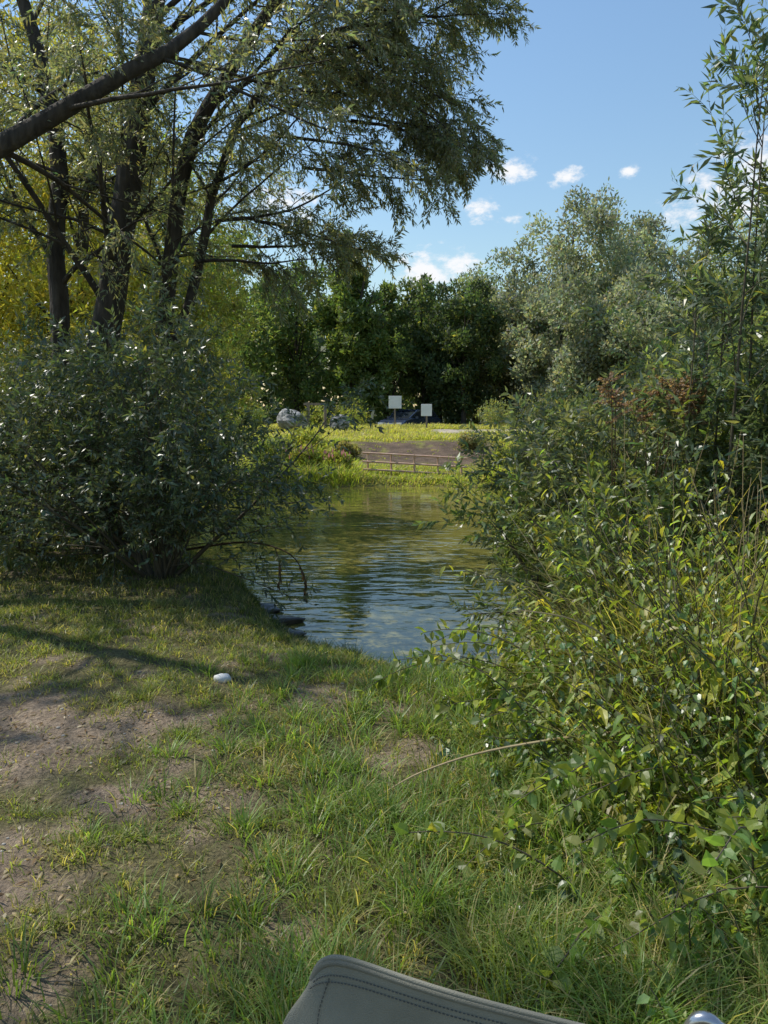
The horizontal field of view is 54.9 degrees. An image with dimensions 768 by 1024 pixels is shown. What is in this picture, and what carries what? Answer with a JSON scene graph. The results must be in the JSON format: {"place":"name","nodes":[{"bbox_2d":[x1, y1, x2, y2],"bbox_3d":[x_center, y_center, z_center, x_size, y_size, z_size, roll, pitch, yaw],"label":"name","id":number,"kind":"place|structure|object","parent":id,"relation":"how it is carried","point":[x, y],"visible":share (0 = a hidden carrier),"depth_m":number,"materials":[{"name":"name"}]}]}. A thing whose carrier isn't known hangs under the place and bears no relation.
{"place":"outdoors","nodes":[
{"label":"outdoors","id":0,"kind":"place"},
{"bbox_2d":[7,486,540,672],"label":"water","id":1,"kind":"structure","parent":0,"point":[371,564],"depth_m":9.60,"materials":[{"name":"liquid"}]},
{"bbox_2d":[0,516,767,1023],"bbox_3d":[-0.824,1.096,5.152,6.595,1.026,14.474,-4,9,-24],"label":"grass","id":2,"kind":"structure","parent":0,"point":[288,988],"depth_m":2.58,"materials":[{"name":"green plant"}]},
{"bbox_2d":[0,408,767,1023],"bbox_3d":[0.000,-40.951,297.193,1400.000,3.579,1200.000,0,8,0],"label":"ground","id":3,"kind":"structure","parent":0,"point":[28,774],"depth_m":3.00,"materials":[{"name":"brown soil"}]},
{"bbox_2d":[0,9,96,466],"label":"young willow tree","id":4,"kind":"object","parent":3,"relation":"on","point":[7,298],"visible":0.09,"depth_m":13.38,"materials":[{"name":"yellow plant"}]},
{"bbox_2d":[0,327,115,532],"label":"willow shrub","id":5,"kind":"object","parent":3,"relation":"on","point":[14,352],"visible":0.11,"depth_m":8.44,"materials":[{"name":"green plant"}]},
{"bbox_2d":[0,225,140,372],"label":"alder tree","id":6,"kind":"object","parent":3,"relation":"on","point":[33,284],"depth_m":39.63,"materials":[{"name":"green plant"}]},
{"bbox_2d":[0,0,217,510],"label":"young willow tree","id":7,"kind":"object","parent":3,"relation":"on","point":[83,290],"visible":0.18,"depth_m":12.44,"materials":[{"name":"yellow plant"}]},
{"bbox_2d":[0,0,217,432],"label":"young willow tree","id":8,"kind":"object","parent":3,"relation":"on","point":[176,128],"visible":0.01,"depth_m":16.88,"materials":[{"name":"green plant"}]},
{"bbox_2d":[0,291,240,587],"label":"willow shrub","id":9,"kind":"object","parent":3,"relation":"on","point":[54,449],"visible":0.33,"depth_m":6.76,"materials":[{"name":"green plant"}]},
{"bbox_2d":[0,260,253,580],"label":"willow shrub","id":10,"kind":"object","parent":3,"relation":"on","point":[8,368],"visible":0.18,"depth_m":7.54,"materials":[{"name":"green plant"}]},
{"bbox_2d":[16,247,279,527],"bbox_3d":[-3.575,-1.509,9.950,4.218,3.649,2.928,0,8,0],"label":"willow shrub","id":11,"kind":"object","parent":3,"relation":"on","point":[248,398],"visible":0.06,"depth_m":9.95,"materials":[{"name":"green plant"}]},
{"bbox_2d":[76,171,267,501],"bbox_3d":[-3.950,-2.834,14.219,3.294,7.301,3.171,0,8,0],"label":"young willow tree","id":12,"kind":"object","parent":3,"relation":"on","point":[236,304],"visible":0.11,"depth_m":13.95,"materials":[{"name":"green plant"}]},
{"bbox_2d":[0,242,389,621],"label":"willow shrub","id":13,"kind":"object","parent":3,"relation":"on","point":[164,566],"visible":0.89,"depth_m":6.24,"materials":[{"name":"green plant"}]},
{"bbox_2d":[186,541,307,602],"bbox_3d":[-1.305,0.550,6.916,1.277,0.555,0.088,3,8,18],"label":"dead branch","id":14,"kind":"object","parent":13,"relation":"attached to","point":[304,579],"visible":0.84,"depth_m":6.80,"materials":[{"name":"brown wood"}]},
{"bbox_2d":[136,137,279,423],"bbox_3d":[-5.190,-5.325,19.544,4.692,9.029,4.320,0,8,0],"label":"young willow tree","id":15,"kind":"object","parent":3,"relation":"on","point":[249,310],"visible":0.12,"depth_m":19.33,"materials":[{"name":"green plant"}]},
{"bbox_2d":[0,0,429,331],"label":"willow tree","id":16,"kind":"object","parent":3,"relation":"on","point":[22,132],"visible":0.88,"depth_m":6.95,"materials":[{"name":"green plant"}]},
{"bbox_2d":[0,615,438,1005],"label":"pebbles","id":17,"kind":"object","parent":3,"relation":"on","point":[57,727],"visible":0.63,"depth_m":3.35,"materials":[{"name":"stone"}]},
{"bbox_2d":[214,673,231,682],"bbox_3d":[-0.920,0.952,4.220,0.106,0.065,0.068,0,8,0],"label":"white stone","id":18,"kind":"object","parent":3,"relation":"on","point":[222,677],"visible":0.88,"depth_m":4.20,"materials":[{"name":"white stone"}]},
{"bbox_2d":[151,229,302,415],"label":"alder tree","id":19,"kind":"object","parent":3,"relation":"on","point":[257,355],"visible":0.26,"depth_m":42.46,"materials":[{"name":"green plant"}]},
{"bbox_2d":[225,401,272,427],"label":"bank shrub","id":20,"kind":"object","parent":3,"relation":"on","point":[258,415],"visible":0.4,"depth_m":31.55,"materials":[{"name":"green plant"}]},
{"bbox_2d":[244,430,296,465],"bbox_3d":[-3.280,-1.768,21.473,1.620,1.228,1.234,3,8,20],"label":"bank shrub","id":21,"kind":"object","parent":3,"relation":"on","point":[268,447],"visible":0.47,"depth_m":21.26,"materials":[{"name":"green plant"}]},
{"bbox_2d":[0,0,541,533],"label":"willow tree","id":22,"kind":"object","parent":3,"relation":"on","point":[440,146],"visible":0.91,"depth_m":8.69,"materials":[{"name":"green plant"}]},
{"bbox_2d":[260,603,306,636],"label":"rocks","id":23,"kind":"structure","parent":3,"relation":"on","point":[293,620],"depth_m":7.09,"materials":[{"name":"grey stone"}]},
{"bbox_2d":[248,257,334,420],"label":"alder tree","id":24,"kind":"object","parent":3,"relation":"on","point":[296,397],"visible":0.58,"depth_m":46.33,"materials":[{"name":"green plant"}]},
{"bbox_2d":[277,408,307,429],"bbox_3d":[-4.014,-3.948,32.281,1.380,1.142,1.092,0,8,0],"label":"boulder","id":25,"kind":"object","parent":3,"relation":"on","point":[282,419],"visible":0.45,"depth_m":31.93,"materials":[{"name":"grey stone"}]},
{"bbox_2d":[284,440,326,467],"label":"bank shrub","id":26,"kind":"object","parent":3,"relation":"on","point":[309,456],"visible":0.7,"depth_m":20.81,"materials":[{"name":"green plant"}]},
{"bbox_2d":[285,422,325,453],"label":"bank shrub","id":27,"kind":"object","parent":3,"relation":"on","point":[303,437],"visible":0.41,"depth_m":23.70,"materials":[{"name":"green plant"}]},
{"bbox_2d":[303,402,326,427],"bbox_3d":[-3.001,-4.205,32.757,1.101,1.300,0.144,0,8,-3],"label":"wooden post frame","id":28,"kind":"object","parent":3,"relation":"on","point":[308,404],"visible":0.52,"depth_m":32.67,"materials":[{"name":"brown wood"}]},
{"bbox_2d":[301,405,329,425],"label":"bank shrub","id":29,"kind":"object","parent":3,"relation":"on","point":[314,418],"visible":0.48,"depth_m":35.19,"materials":[{"name":"green plant"}]},
{"bbox_2d":[0,583,633,1023],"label":"leaf litter","id":30,"kind":"object","parent":3,"relation":"on","point":[144,783],"visible":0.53,"depth_m":3.08,"materials":[{"name":"brown plant"}]},
{"bbox_2d":[323,449,354,467],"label":"bank shrub","id":31,"kind":"object","parent":3,"relation":"on","point":[342,457],"visible":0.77,"depth_m":20.66,"materials":[{"name":"green plant"}]},
{"bbox_2d":[329,414,349,429],"bbox_3d":[-1.970,-3.910,32.756,0.960,0.840,0.745,0,8,0],"label":"boulder","id":32,"kind":"object","parent":3,"relation":"on","point":[334,424],"visible":0.39,"depth_m":32.45,"materials":[{"name":"grey stone"}]},
{"bbox_2d":[331,439,362,458],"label":"bank shrub","id":33,"kind":"object","parent":3,"relation":"on","point":[351,449],"visible":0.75,"depth_m":23.25,"materials":[{"name":"green plant"}]},
{"bbox_2d":[329,398,370,425],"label":"bank shrub","id":34,"kind":"object","parent":3,"relation":"on","point":[355,415],"visible":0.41,"depth_m":35.40,"materials":[{"name":"green plant"}]},
{"bbox_2d":[318,228,393,417],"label":"alder tree","id":35,"kind":"object","parent":3,"relation":"on","point":[352,320],"visible":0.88,"depth_m":44.07,"materials":[{"name":"green plant"}]},
{"bbox_2d":[0,283,767,424],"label":"distant trees","id":36,"kind":"object","parent":3,"relation":"on","point":[379,414],"visible":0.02,"depth_m":60.93,"materials":[{"name":"green plant"}]},
{"bbox_2d":[349,279,421,418],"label":"alder tree","id":37,"kind":"object","parent":3,"relation":"on","point":[399,360],"visible":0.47,"depth_m":46.24,"materials":[{"name":"green plant"}]},
{"bbox_2d":[389,396,401,424],"bbox_3d":[0.518,-4.675,34.707,0.600,1.522,0.080,-1,8,-6],"label":"notice sign","id":38,"kind":"object","parent":3,"relation":"on","point":[395,402],"visible":0.92,"depth_m":34.61,"materials":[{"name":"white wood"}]},
{"bbox_2d":[377,409,441,424],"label":"parked car","id":39,"kind":"object","parent":3,"relation":"on","point":[408,416],"visible":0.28,"depth_m":41.93,"materials":[{"name":"blue paint"}]},
{"bbox_2d":[362,452,466,474],"bbox_3d":[0.853,-1.303,20.634,2.915,0.734,0.110,1,8,5],"label":"rail fence","id":40,"kind":"object","parent":3,"relation":"on","point":[414,463],"visible":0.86,"depth_m":20.60,"materials":[{"name":"brown wood"}]},
{"bbox_2d":[205,422,637,491],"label":"meadow grass","id":41,"kind":"structure","parent":3,"relation":"on","point":[414,432],"depth_m":21.72,"materials":[{"name":"green plant"}]},
{"bbox_2d":[386,273,461,423],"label":"alder tree","id":42,"kind":"object","parent":3,"relation":"on","point":[427,358],"visible":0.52,"depth_m":47.06,"materials":[{"name":"green plant"}]},
{"bbox_2d":[421,404,431,427],"bbox_3d":[1.885,-4.158,32.760,0.480,1.224,0.080,2,8,14],"label":"notice sign","id":43,"kind":"object","parent":3,"relation":"on","point":[426,410],"visible":0.95,"depth_m":32.68,"materials":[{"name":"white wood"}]},
{"bbox_2d":[392,278,488,423],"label":"alder tree","id":44,"kind":"object","parent":3,"relation":"on","point":[448,297],"visible":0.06,"depth_m":50.89,"materials":[{"name":"green plant"}]},
{"bbox_2d":[419,276,509,424],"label":"alder tree","id":45,"kind":"object","parent":3,"relation":"on","point":[452,382],"visible":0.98,"depth_m":45.41,"materials":[{"name":"green plant"}]},
{"bbox_2d":[455,430,486,448],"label":"bank shrub","id":46,"kind":"object","parent":3,"relation":"on","point":[471,444],"visible":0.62,"depth_m":24.23,"materials":[{"name":"green plant"}]},
{"bbox_2d":[439,258,521,424],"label":"willow tree","id":47,"kind":"object","parent":3,"relation":"on","point":[470,415],"visible":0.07,"depth_m":51.11,"materials":[{"name":"green plant"}]},
{"bbox_2d":[473,396,519,424],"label":"bank shrub","id":48,"kind":"object","parent":3,"relation":"on","point":[490,416],"visible":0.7,"depth_m":35.53,"materials":[{"name":"green plant"}]},
{"bbox_2d":[459,235,546,423],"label":"willow tree","id":49,"kind":"object","parent":3,"relation":"on","point":[507,301],"visible":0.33,"depth_m":47.61,"materials":[{"name":"green plant"}]},
{"bbox_2d":[283,954,724,1023],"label":"camping chair","id":50,"kind":"object","parent":3,"relation":"on","point":[341,989],"visible":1,"depth_m":1.04,"materials":[{"name":"grey fabric"}]},
{"bbox_2d":[492,448,517,468],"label":"bank shrub","id":51,"kind":"object","parent":3,"relation":"on","point":[499,454],"visible":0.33,"depth_m":20.45,"materials":[{"name":"green plant"}]},
{"bbox_2d":[519,389,578,420],"bbox_3d":[7.689,-4.886,34.736,2.987,1.877,2.705,0,8,0],"label":"bank shrub","id":52,"kind":"object","parent":3,"relation":"on","point":[544,406],"visible":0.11,"depth_m":34.66,"materials":[{"name":"green plant"}]},
{"bbox_2d":[498,261,616,422],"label":"willow tree","id":53,"kind":"object","parent":3,"relation":"on","point":[569,359],"visible":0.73,"depth_m":41.78,"materials":[{"name":"green plant"}]},
{"bbox_2d":[352,546,767,1014],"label":"bramble bush","id":54,"kind":"object","parent":3,"relation":"on","point":[743,842],"visible":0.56,"depth_m":2.36,"materials":[{"name":"green plant"}]},
{"bbox_2d":[384,407,767,827],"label":"dry stalks","id":55,"kind":"object","parent":3,"relation":"on","point":[544,740],"visible":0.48,"depth_m":3.29,"materials":[{"name":"plant"}]},
{"bbox_2d":[560,392,601,426],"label":"bank shrub","id":56,"kind":"object","parent":3,"relation":"on","point":[575,402],"visible":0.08,"depth_m":33.84,"materials":[{"name":"green plant"}]},
{"bbox_2d":[508,177,655,421],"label":"willow tree","id":57,"kind":"object","parent":3,"relation":"on","point":[606,275],"visible":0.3,"depth_m":44.99,"materials":[{"name":"green plant"}]},
{"bbox_2d":[411,450,767,678],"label":"willow shrub","id":58,"kind":"object","parent":3,"relation":"on","point":[508,528],"visible":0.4,"depth_m":4.56,"materials":[{"name":"green plant"}]},
{"bbox_2d":[429,460,767,939],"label":"bramble patch","id":59,"kind":"object","parent":3,"relation":"on","point":[748,756],"visible":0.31,"depth_m":2.88,"materials":[{"name":"green plant"}]},
{"bbox_2d":[439,440,767,883],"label":"nettle patch","id":60,"kind":"object","parent":3,"relation":"on","point":[717,677],"visible":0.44,"depth_m":3.25,"materials":[{"name":"green plant"}]},
{"bbox_2d":[454,365,760,644],"bbox_3d":[1.959,-0.037,6.085,2.825,2.265,2.929,3,8,20],"label":"willow shrub","id":61,"kind":"object","parent":3,"relation":"on","point":[527,450],"visible":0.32,"depth_m":5.53,"materials":[{"name":"green plant"}]},
{"bbox_2d":[481,467,767,1023],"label":"bramble patch","id":62,"kind":"object","parent":3,"relation":"on","point":[673,946],"visible":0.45,"depth_m":2.64,"materials":[{"name":"green plant"}]},
{"bbox_2d":[510,366,754,526],"bbox_3d":[2.724,-0.234,6.907,3.275,2.274,2.677,0,8,0],"label":"willow shrub","id":63,"kind":"object","parent":3,"relation":"on","point":[554,421],"visible":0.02,"depth_m":6.60,"materials":[{"name":"green plant"}]},
{"bbox_2d":[595,210,696,418],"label":"willow tree","id":64,"kind":"object","parent":3,"relation":"on","point":[648,228],"visible":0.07,"depth_m":47.41,"materials":[{"name":"green plant"}]},
{"bbox_2d":[585,258,713,420],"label":"willow tree","id":65,"kind":"object","parent":3,"relation":"on","point":[639,332],"visible":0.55,"depth_m":40.48,"materials":[{"name":"green plant"}]},
{"bbox_2d":[593,368,712,554],"bbox_3d":[1.703,0.024,4.965,0.785,1.972,0.682,0,8,0],"label":"dock plant","id":66,"kind":"object","parent":3,"relation":"on","point":[614,396],"visible":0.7,"depth_m":4.70,"materials":[{"name":"plant"}]},
{"bbox_2d":[567,287,759,539],"bbox_3d":[3.057,-0.542,6.381,3.288,2.846,3.580,0,8,0],"label":"willow shrub","id":67,"kind":"object","parent":3,"relation":"on","point":[648,366],"visible":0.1,"depth_m":6.03,"materials":[{"name":"green plant"}]},
{"bbox_2d":[567,361,767,609],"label":"willow shrub","id":68,"kind":"object","parent":3,"relation":"on","point":[723,436],"visible":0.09,"depth_m":4.64,"materials":[{"name":"green plant"}]},
{"bbox_2d":[596,206,767,438],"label":"willow shrub","id":69,"kind":"object","parent":3,"relation":"on","point":[669,309],"visible":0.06,"depth_m":8.60,"materials":[{"name":"green plant"}]},
{"bbox_2d":[611,0,767,569],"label":"willow sapling","id":70,"kind":"object","parent":3,"relation":"on","point":[748,79],"visible":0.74,"depth_m":4.22,"materials":[{"name":"green plant"}]},
{"bbox_2d":[627,248,767,487],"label":"willow shrub","id":71,"kind":"object","parent":3,"relation":"on","point":[671,345],"visible":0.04,"depth_m":6.11,"materials":[{"name":"green plant"}]},
{"bbox_2d":[632,176,767,591],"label":"willow sapling","id":72,"kind":"object","parent":3,"relation":"on","point":[712,240],"visible":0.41,"depth_m":4.55,"materials":[{"name":"green plant"}]},
{"bbox_2d":[656,212,767,412],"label":"willow tree","id":73,"kind":"object","parent":3,"relation":"on","point":[713,322],"visible":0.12,"depth_m":44.65,"materials":[{"name":"green plant"}]},
{"bbox_2d":[673,59,767,541],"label":"willow sapling","id":74,"kind":"object","parent":3,"relation":"on","point":[761,195],"visible":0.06,"depth_m":4.66,"materials":[{"name":"green plant"}]},
{"bbox_2d":[692,219,767,601],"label":"willow sapling","id":75,"kind":"object","parent":3,"relation":"on","point":[758,416],"visible":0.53,"depth_m":4.37,"materials":[{"name":"green plant"}]},
{"bbox_2d":[708,0,767,609],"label":"willow sapling","id":76,"kind":"object","parent":3,"relation":"on","point":[765,185],"visible":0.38,"depth_m":4.46,"materials":[{"name":"green plant"}]},
{"bbox_2d":[0,0,767,405],"label":"sky","id":77,"kind":"structure","parent":0,"point":[591,98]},
{"bbox_2d":[383,462,767,1023],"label":"long grass","id":78,"kind":"structure","parent":0,"point":[655,889],"depth_m":2.74,"materials":[{"name":"green plant"}]}
]}

